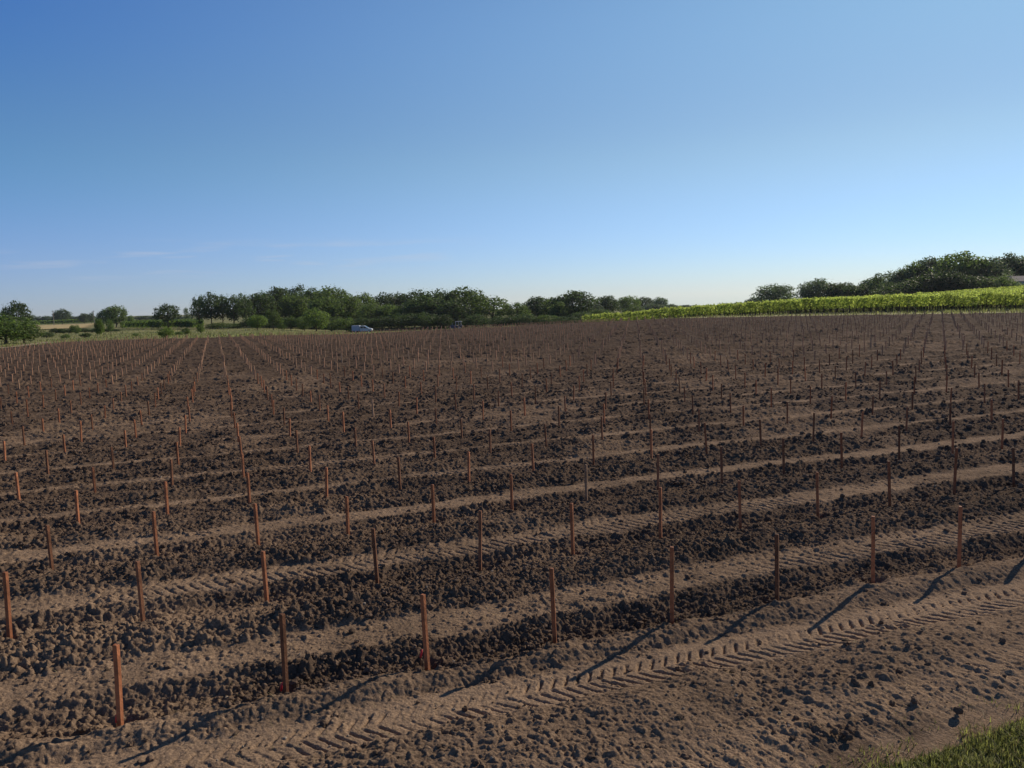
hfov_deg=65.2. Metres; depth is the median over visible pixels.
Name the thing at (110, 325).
sapling
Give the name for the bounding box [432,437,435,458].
stake
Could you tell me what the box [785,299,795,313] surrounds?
grapevine
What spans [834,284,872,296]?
tree
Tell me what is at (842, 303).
grapevine
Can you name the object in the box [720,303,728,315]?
grapevine
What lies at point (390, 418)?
stake
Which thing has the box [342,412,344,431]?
stake
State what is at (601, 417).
stake
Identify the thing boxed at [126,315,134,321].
tree
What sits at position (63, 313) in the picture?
tree
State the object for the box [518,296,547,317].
tree
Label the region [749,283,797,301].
tree
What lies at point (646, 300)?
tree
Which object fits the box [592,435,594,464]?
stake
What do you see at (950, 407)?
stake
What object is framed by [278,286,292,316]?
tree
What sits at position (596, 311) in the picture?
shrub
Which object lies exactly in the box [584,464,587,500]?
stake
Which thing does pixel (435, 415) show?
stake
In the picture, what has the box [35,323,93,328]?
stubble field
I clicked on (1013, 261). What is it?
tree
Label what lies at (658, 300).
tree
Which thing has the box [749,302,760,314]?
grapevine
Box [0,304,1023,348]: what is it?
meadow grass
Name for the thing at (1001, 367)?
stake
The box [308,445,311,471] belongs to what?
stake
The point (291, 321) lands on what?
tree
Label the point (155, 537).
stake
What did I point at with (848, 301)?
grapevine
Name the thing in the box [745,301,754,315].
grapevine
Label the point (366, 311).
shrub
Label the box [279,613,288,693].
stake
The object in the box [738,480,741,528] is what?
stake
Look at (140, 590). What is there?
stake
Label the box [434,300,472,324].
tree
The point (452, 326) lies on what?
tractor
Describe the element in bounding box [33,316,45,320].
shrub
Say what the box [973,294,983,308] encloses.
grapevine
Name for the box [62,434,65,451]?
stake
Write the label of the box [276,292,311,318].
tree
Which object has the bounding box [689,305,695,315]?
grapevine
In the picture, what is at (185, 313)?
tree
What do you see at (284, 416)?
stake
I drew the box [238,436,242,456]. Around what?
stake
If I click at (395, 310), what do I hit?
shrub
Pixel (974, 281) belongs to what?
shrub
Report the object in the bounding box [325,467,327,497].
stake
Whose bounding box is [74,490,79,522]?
stake
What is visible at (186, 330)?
shrub
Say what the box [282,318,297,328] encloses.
shrub
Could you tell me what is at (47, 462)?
stake
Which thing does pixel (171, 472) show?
stake
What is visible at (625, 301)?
tree
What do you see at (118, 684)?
stake
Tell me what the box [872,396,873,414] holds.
stake
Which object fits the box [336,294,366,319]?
tree
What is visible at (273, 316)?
tree
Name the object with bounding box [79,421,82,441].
stake
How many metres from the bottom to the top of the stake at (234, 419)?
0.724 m
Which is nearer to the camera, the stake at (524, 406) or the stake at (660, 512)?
the stake at (660, 512)
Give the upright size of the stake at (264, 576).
0.824 m
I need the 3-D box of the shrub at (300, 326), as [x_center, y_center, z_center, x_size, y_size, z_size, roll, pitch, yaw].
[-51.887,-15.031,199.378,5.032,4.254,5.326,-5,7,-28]
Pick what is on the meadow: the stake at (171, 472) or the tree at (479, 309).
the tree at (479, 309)
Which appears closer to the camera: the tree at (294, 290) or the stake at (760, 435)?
the stake at (760, 435)
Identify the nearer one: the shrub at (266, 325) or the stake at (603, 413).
the stake at (603, 413)
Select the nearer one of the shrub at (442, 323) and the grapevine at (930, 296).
the grapevine at (930, 296)
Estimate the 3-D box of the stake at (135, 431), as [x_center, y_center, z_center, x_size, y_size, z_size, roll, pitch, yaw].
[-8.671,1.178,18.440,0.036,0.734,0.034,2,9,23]
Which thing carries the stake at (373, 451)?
on the ploughed field at (644, 692)
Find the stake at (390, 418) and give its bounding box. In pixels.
[389,410,391,427]
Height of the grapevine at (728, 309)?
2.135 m
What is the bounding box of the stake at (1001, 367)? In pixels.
[1001,360,1002,374]
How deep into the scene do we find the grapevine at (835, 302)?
99.83 m
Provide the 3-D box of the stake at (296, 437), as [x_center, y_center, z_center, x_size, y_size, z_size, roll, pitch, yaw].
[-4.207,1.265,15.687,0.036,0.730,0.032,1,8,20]
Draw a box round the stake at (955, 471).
[953,448,957,494]
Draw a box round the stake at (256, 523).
[253,503,259,544]
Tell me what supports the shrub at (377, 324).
on the meadow
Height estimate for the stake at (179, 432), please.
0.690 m
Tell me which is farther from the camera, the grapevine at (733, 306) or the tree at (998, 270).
the tree at (998, 270)
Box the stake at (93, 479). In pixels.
[91,467,96,492]
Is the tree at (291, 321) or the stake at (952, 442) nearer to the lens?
the stake at (952, 442)
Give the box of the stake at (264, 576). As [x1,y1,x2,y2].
[261,551,268,601]
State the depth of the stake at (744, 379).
23.66 m
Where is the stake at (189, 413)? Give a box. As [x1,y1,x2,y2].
[188,406,190,421]
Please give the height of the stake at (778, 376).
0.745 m
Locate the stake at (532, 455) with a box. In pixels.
[531,444,533,471]
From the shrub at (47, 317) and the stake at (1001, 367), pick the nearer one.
the stake at (1001, 367)
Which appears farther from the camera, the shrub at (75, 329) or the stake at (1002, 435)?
the shrub at (75, 329)
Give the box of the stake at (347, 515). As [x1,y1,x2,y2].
[345,496,349,534]
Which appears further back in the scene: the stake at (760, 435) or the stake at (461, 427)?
the stake at (461, 427)
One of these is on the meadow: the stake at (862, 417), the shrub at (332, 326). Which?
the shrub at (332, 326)
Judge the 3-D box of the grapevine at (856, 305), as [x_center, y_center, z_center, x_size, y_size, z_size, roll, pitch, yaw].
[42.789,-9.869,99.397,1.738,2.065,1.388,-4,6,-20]
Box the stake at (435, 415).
[434,408,436,423]
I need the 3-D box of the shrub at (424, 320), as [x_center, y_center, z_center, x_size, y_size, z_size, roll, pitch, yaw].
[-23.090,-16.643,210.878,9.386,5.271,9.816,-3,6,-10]
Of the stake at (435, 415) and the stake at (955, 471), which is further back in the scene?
the stake at (435, 415)
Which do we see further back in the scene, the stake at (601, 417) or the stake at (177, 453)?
the stake at (601, 417)
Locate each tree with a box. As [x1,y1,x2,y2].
[2,300,33,321]
[51,308,71,323]
[77,313,88,323]
[87,312,94,323]
[96,309,107,324]
[100,304,128,326]
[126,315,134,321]
[152,303,182,327]
[183,306,189,318]
[189,294,208,320]
[197,291,223,328]
[214,294,230,327]
[219,292,247,322]
[237,290,255,327]
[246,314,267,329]
[247,290,277,319]
[260,285,292,316]
[264,309,282,329]
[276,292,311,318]
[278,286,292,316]
[283,315,295,329]
[287,284,309,296]
[299,288,323,302]
[307,295,347,319]
[308,284,349,313]
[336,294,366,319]
[345,292,382,317]
[373,292,399,305]
[373,303,396,327]
[388,292,409,306]
[399,287,431,312]
[400,294,448,327]
[425,288,461,314]
[437,285,491,320]
[471,295,511,326]
[503,302,530,324]
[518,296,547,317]
[539,299,558,316]
[546,290,601,318]
[587,302,603,313]
[592,295,622,312]
[616,295,641,311]
[633,297,653,309]
[653,297,667,308]
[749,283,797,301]
[794,277,836,297]
[820,282,859,297]
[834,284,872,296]
[854,277,892,294]
[866,271,893,294]
[879,267,920,294]
[896,261,933,293]
[906,255,949,281]
[928,250,996,283]
[929,269,970,292]
[961,256,1018,285]
[990,252,1023,285]
[1005,255,1023,275]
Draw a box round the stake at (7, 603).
[2,571,12,638]
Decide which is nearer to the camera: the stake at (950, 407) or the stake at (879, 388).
the stake at (950, 407)
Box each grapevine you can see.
[669,306,676,316]
[674,309,680,316]
[684,307,691,315]
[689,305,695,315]
[694,305,700,315]
[696,305,706,315]
[702,305,708,315]
[707,305,714,315]
[715,303,725,314]
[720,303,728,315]
[725,303,735,314]
[730,304,736,315]
[734,302,743,314]
[739,303,749,313]
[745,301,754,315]
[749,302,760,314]
[759,302,766,314]
[763,300,771,314]
[768,299,777,313]
[773,299,783,313]
[780,301,789,313]
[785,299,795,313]
[791,300,801,312]
[800,297,807,312]
[805,298,815,312]
[811,299,820,311]
[817,297,826,312]
[824,296,833,311]
[831,297,840,312]
[836,297,846,312]
[844,297,855,312]
[851,296,861,311]
[858,297,868,311]
[863,296,877,311]
[871,295,882,310]
[879,296,891,311]
[888,294,896,310]
[892,292,904,310]
[902,294,913,310]
[909,295,920,311]
[917,294,930,310]
[926,294,935,309]
[929,295,943,310]
[939,292,951,308]
[947,293,960,309]
[955,294,968,309]
[965,295,979,309]
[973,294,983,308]
[979,291,992,307]
[989,292,1001,307]
[998,292,1011,309]
[1007,291,1023,309]
[1016,294,1023,308]
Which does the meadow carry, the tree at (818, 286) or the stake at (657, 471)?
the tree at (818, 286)
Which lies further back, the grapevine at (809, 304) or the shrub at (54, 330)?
the shrub at (54, 330)
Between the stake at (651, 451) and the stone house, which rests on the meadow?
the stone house
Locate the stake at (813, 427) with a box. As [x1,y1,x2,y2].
[812,413,814,441]
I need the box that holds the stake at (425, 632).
[420,593,429,670]
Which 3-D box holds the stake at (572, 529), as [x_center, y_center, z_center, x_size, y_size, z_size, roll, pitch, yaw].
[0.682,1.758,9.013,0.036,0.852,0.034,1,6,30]
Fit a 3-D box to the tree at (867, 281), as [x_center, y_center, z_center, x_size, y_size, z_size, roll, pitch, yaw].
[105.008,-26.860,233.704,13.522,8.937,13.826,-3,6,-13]
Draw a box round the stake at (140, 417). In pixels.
[139,410,142,425]
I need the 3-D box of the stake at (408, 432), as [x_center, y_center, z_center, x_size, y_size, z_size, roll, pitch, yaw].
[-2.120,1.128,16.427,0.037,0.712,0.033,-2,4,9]
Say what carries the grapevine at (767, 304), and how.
on the meadow
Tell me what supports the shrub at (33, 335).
on the meadow
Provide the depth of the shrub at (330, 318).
226.63 m
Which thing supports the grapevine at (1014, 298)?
on the meadow
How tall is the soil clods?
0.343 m
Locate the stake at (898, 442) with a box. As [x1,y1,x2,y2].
[898,425,899,459]
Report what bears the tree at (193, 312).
on the meadow
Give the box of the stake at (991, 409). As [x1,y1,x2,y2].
[990,399,992,421]
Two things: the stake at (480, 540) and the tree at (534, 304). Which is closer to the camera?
the stake at (480, 540)
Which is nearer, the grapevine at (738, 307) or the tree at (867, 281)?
the grapevine at (738, 307)
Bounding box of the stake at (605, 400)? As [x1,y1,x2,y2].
[605,392,606,408]
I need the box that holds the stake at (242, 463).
[241,454,244,476]
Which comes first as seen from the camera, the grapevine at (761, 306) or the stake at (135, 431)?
the stake at (135, 431)
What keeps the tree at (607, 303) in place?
on the meadow
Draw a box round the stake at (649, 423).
[649,414,650,434]
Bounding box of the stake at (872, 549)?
[871,516,874,583]
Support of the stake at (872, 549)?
on the ploughed field at (644, 692)
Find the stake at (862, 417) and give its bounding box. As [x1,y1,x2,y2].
[860,412,863,437]
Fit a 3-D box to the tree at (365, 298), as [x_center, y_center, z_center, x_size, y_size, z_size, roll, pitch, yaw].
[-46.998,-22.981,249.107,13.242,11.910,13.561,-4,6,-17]
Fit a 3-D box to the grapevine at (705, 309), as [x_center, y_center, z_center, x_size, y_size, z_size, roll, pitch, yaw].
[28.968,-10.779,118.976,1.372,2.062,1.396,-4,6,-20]
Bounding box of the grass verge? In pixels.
[816,695,1023,767]
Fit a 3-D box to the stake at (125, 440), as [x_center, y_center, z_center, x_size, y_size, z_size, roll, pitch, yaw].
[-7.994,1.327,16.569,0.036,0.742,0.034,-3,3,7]
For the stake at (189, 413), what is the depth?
20.66 m
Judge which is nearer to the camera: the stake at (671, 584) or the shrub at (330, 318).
the stake at (671, 584)
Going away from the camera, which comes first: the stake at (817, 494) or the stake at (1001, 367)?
the stake at (817, 494)
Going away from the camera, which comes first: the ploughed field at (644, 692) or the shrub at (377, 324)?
the ploughed field at (644, 692)
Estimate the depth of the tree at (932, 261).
214.59 m
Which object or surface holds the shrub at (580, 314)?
on the meadow
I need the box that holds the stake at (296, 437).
[295,430,298,452]
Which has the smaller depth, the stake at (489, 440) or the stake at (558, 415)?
the stake at (489, 440)
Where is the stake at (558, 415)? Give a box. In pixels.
[558,406,559,425]
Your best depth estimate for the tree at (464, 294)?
228.47 m
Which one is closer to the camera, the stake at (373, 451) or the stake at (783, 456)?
the stake at (783, 456)
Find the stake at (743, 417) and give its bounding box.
[742,406,744,425]
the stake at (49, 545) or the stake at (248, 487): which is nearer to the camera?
the stake at (49, 545)
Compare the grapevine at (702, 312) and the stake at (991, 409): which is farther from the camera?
the grapevine at (702, 312)
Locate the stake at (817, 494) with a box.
[815,472,818,517]
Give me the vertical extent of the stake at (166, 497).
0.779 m
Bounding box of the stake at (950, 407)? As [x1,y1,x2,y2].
[949,403,951,425]
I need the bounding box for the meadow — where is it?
[0,303,1023,767]
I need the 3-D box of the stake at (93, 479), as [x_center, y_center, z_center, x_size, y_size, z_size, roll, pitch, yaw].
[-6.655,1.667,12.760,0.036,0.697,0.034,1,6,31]
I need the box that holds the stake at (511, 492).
[509,474,512,509]
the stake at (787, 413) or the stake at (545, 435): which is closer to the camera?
the stake at (545, 435)
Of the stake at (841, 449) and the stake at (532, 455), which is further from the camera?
the stake at (532, 455)
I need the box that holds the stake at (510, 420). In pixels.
[510,410,511,430]
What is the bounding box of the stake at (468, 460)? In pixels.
[467,452,469,480]
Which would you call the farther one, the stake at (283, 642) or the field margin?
the field margin
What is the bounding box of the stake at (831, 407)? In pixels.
[830,396,832,418]
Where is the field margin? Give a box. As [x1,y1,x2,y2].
[693,311,1022,317]
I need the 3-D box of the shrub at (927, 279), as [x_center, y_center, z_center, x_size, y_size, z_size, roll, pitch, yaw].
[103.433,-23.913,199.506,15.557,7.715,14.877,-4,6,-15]
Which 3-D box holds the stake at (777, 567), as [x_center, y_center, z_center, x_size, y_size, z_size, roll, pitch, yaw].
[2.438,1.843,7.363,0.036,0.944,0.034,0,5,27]
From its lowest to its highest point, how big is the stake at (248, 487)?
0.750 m
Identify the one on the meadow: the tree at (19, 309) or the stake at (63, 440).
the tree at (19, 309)
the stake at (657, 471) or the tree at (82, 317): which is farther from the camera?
the tree at (82, 317)
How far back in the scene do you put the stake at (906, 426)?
15.39 m
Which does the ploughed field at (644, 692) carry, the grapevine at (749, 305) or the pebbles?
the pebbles
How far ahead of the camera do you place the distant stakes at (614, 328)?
53.82 m
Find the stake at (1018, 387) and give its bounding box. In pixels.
[1017,380,1019,399]
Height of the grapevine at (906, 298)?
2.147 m
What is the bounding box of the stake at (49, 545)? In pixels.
[45,525,53,569]
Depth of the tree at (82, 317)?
555.36 m
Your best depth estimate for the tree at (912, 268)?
212.20 m
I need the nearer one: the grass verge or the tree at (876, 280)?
the grass verge
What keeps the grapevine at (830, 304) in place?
on the meadow
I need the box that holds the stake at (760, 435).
[759,419,761,446]
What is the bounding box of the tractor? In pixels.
[450,321,461,328]
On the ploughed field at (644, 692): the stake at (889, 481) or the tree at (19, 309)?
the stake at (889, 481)
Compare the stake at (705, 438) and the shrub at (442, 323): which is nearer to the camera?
the stake at (705, 438)
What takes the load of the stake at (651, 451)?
on the ploughed field at (644, 692)
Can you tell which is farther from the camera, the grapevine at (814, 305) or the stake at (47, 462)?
the grapevine at (814, 305)
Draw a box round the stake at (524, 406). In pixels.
[523,398,525,415]
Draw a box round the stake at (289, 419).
[288,418,290,435]
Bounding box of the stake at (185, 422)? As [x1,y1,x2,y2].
[184,415,186,433]
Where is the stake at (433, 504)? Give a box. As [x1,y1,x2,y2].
[431,484,435,522]
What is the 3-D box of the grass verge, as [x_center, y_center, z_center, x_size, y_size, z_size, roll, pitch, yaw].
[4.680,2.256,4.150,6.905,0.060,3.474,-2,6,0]
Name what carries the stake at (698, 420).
on the ploughed field at (644, 692)
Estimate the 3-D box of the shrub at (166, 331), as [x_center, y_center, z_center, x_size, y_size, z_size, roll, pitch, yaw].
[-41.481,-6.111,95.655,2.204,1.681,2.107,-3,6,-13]
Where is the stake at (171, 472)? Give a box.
[170,459,173,485]
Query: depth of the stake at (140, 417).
20.25 m
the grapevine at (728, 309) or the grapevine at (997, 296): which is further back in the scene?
the grapevine at (728, 309)
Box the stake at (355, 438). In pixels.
[354,427,356,446]
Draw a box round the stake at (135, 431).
[133,419,136,437]
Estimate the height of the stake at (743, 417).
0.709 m
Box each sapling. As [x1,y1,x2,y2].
[94,319,105,334]
[105,319,114,330]
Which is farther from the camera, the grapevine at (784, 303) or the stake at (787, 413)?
the grapevine at (784, 303)
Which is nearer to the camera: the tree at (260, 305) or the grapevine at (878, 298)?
the grapevine at (878, 298)
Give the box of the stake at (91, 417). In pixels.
[90,414,93,429]
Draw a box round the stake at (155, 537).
[151,511,158,555]
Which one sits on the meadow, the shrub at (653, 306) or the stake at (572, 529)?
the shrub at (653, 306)
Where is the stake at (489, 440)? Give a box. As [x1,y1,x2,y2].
[489,429,490,452]
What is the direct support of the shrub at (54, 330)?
on the meadow
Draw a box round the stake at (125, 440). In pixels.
[123,430,126,446]
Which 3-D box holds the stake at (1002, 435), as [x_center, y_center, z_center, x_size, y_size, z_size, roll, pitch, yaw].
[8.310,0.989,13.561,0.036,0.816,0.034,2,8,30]
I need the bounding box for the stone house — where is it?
[1005,276,1023,285]
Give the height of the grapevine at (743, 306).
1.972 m
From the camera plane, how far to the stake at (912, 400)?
18.04 m
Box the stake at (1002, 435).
[1001,418,1003,448]
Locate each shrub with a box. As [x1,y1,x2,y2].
[0,313,39,343]
[9,321,46,342]
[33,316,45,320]
[38,332,54,337]
[42,316,51,320]
[48,328,59,333]
[59,334,69,337]
[69,324,81,333]
[78,333,92,336]
[157,326,174,337]
[181,328,189,334]
[196,323,204,332]
[203,322,227,328]
[219,322,249,328]
[238,317,265,327]
[256,320,275,327]
[274,319,287,329]
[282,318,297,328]
[295,316,310,330]
[300,307,331,331]
[321,320,342,330]
[328,316,342,329]
[334,317,354,330]
[352,317,375,327]
[354,302,386,320]
[367,316,394,330]
[382,313,416,327]
[388,304,416,327]
[407,311,441,329]
[431,314,456,327]
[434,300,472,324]
[459,314,490,326]
[487,315,514,326]
[506,313,536,325]
[533,315,558,324]
[547,301,572,317]
[550,316,581,323]
[570,311,590,322]
[589,309,613,314]
[620,304,644,312]
[643,303,669,309]
[799,290,818,298]
[867,281,923,294]
[893,273,955,293]
[952,275,994,289]
[978,274,1023,287]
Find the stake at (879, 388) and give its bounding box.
[879,380,880,398]
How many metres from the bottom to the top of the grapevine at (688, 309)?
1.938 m
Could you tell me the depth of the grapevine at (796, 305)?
103.42 m
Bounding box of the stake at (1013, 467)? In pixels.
[1012,447,1014,487]
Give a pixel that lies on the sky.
(154, 153)
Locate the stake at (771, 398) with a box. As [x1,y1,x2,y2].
[770,388,771,407]
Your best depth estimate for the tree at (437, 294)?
235.44 m
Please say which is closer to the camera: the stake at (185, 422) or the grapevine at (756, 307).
the stake at (185, 422)
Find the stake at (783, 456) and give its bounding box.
[782,438,784,473]
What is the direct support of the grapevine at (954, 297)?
on the meadow
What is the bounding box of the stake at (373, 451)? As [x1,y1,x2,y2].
[371,441,375,465]
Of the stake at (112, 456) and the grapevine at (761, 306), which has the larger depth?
the grapevine at (761, 306)
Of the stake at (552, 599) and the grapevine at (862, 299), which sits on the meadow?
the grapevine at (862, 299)
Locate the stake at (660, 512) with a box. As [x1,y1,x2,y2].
[659,487,661,538]
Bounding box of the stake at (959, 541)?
[957,506,962,567]
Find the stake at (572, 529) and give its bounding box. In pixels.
[569,503,574,554]
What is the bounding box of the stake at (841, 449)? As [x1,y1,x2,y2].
[840,432,842,467]
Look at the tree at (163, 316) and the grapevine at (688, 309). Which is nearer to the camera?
the grapevine at (688, 309)
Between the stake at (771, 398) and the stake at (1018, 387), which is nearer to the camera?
the stake at (1018, 387)
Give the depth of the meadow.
165.81 m
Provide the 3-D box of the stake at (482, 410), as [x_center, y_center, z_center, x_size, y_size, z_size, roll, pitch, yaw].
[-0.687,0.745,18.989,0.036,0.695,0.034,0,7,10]
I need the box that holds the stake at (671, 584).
[670,546,673,623]
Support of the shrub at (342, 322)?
on the meadow
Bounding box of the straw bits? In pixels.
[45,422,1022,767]
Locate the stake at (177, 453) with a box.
[175,442,179,464]
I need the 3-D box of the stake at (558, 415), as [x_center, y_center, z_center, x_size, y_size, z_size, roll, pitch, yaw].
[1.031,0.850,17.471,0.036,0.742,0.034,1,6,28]
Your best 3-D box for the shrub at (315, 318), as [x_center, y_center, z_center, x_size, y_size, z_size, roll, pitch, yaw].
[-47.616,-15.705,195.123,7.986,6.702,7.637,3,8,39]
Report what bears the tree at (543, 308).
on the meadow
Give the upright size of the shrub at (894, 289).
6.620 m
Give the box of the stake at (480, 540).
[478,510,481,570]
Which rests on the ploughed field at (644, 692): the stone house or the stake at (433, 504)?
the stake at (433, 504)
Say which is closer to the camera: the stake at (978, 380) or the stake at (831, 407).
the stake at (831, 407)
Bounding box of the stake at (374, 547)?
[371,528,378,583]
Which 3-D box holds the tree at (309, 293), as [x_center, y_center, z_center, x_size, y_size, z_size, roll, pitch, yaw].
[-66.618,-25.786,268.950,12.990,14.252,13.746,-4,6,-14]
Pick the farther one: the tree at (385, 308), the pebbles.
the tree at (385, 308)
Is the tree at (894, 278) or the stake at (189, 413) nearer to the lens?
the stake at (189, 413)
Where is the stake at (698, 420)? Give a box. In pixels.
[698,410,699,431]
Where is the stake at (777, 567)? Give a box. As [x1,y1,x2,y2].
[775,534,778,600]
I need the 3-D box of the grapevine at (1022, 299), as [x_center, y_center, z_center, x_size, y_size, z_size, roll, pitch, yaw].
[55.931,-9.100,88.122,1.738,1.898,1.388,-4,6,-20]
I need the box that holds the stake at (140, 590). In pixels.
[135,561,144,621]
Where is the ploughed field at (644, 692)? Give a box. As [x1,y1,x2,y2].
[0,312,1023,767]
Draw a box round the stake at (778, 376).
[777,368,778,384]
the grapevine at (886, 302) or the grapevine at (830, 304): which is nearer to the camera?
the grapevine at (886, 302)
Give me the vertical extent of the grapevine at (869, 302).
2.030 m
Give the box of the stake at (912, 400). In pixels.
[911,392,913,409]
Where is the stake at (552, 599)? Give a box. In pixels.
[549,568,556,643]
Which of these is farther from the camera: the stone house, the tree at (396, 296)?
the tree at (396, 296)
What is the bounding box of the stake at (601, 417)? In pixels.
[600,416,602,439]
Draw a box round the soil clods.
[0,362,1023,767]
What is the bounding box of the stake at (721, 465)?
[720,446,722,483]
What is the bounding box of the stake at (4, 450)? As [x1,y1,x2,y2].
[3,441,5,460]
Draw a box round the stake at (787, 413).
[786,402,787,423]
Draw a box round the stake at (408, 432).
[407,422,409,442]
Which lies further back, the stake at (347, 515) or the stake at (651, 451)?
the stake at (651, 451)
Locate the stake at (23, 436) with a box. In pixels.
[21,426,25,444]
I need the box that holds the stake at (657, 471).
[657,454,658,489]
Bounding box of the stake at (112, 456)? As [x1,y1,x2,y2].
[110,447,114,468]
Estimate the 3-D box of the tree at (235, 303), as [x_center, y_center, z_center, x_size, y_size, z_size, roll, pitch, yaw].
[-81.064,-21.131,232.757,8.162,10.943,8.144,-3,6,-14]
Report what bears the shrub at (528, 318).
on the meadow
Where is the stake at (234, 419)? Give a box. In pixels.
[233,412,235,427]
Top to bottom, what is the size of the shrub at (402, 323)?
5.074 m
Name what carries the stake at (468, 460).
on the ploughed field at (644, 692)
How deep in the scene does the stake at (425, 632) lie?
6.29 m
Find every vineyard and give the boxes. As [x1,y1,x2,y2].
[120,318,203,327]
[581,285,1023,321]
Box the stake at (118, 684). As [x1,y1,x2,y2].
[112,643,123,726]
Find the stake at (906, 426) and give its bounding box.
[905,407,907,430]
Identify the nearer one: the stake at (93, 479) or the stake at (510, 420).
the stake at (93, 479)
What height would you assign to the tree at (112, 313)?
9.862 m
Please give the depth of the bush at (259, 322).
184.56 m
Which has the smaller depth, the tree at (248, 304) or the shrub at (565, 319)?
the shrub at (565, 319)
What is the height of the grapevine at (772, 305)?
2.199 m
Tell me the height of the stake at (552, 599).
0.965 m
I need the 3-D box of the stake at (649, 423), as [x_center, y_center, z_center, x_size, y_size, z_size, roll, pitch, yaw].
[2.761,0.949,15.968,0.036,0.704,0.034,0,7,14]
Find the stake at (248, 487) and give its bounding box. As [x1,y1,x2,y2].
[246,473,250,503]
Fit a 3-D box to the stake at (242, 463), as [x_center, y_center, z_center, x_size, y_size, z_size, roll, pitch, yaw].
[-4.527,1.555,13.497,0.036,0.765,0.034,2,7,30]
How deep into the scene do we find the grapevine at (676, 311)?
126.57 m
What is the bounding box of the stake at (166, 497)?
[164,481,168,513]
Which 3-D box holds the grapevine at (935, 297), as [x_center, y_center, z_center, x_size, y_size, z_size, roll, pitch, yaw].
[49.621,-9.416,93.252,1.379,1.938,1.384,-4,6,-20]
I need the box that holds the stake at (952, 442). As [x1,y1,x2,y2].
[951,421,954,453]
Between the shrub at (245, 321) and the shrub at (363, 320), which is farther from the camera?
the shrub at (245, 321)
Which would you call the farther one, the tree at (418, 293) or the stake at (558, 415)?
the tree at (418, 293)
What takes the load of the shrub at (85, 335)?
on the meadow
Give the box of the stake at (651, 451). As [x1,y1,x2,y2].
[650,429,652,458]
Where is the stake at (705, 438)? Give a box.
[704,423,707,453]
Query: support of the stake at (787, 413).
on the ploughed field at (644, 692)
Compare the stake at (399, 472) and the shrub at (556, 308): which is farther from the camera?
the shrub at (556, 308)
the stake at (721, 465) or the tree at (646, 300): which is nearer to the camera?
the stake at (721, 465)
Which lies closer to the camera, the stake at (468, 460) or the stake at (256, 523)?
the stake at (256, 523)
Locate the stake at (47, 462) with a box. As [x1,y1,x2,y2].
[45,450,49,473]
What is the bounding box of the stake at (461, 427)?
[460,418,462,437]
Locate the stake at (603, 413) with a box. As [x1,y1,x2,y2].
[603,404,604,422]
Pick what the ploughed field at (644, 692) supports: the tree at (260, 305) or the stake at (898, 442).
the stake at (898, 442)
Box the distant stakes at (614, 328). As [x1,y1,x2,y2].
[0,309,1023,388]
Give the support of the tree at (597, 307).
on the meadow
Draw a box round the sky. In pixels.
[0,0,1023,317]
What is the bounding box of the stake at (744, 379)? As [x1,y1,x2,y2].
[744,372,745,387]
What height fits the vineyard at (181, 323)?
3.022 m
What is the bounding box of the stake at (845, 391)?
[845,382,846,400]
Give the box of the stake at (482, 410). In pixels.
[482,401,483,419]
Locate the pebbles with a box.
[0,373,1018,766]
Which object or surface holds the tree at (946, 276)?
on the meadow
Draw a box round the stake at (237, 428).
[236,423,238,441]
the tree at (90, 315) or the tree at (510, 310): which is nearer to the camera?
the tree at (510, 310)
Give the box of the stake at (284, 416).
[283,408,284,425]
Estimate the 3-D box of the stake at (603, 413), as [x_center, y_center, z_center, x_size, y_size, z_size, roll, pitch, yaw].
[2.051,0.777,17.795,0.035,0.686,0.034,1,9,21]
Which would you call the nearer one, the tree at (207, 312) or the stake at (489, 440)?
the stake at (489, 440)
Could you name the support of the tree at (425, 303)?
on the meadow
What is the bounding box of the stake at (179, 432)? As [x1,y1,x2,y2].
[178,427,180,445]
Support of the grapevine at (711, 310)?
on the meadow
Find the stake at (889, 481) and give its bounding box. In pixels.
[887,461,890,505]
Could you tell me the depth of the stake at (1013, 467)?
11.20 m
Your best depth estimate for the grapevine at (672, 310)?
127.45 m
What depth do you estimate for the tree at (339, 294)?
258.42 m
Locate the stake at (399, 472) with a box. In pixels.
[397,457,401,490]
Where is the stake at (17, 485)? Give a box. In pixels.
[14,472,20,499]
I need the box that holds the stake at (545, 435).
[544,424,546,446]
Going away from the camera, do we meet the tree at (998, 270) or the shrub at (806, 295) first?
the tree at (998, 270)
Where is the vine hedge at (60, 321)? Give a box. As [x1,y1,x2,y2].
[34,318,95,324]
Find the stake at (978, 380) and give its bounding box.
[978,373,979,387]
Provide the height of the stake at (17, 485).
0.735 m
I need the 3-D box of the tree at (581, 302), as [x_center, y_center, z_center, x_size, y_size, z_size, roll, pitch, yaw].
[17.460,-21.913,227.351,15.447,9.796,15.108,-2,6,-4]
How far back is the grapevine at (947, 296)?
92.06 m
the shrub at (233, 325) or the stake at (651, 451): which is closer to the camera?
the stake at (651, 451)
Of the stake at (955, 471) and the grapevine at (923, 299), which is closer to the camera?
the stake at (955, 471)
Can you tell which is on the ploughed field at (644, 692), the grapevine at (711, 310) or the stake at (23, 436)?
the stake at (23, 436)
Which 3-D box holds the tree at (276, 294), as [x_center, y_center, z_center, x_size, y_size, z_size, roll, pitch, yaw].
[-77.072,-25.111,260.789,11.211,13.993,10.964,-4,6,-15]
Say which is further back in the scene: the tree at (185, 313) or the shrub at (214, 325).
the tree at (185, 313)
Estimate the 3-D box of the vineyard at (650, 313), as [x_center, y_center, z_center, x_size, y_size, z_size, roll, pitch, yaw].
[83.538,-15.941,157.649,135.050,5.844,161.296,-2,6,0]

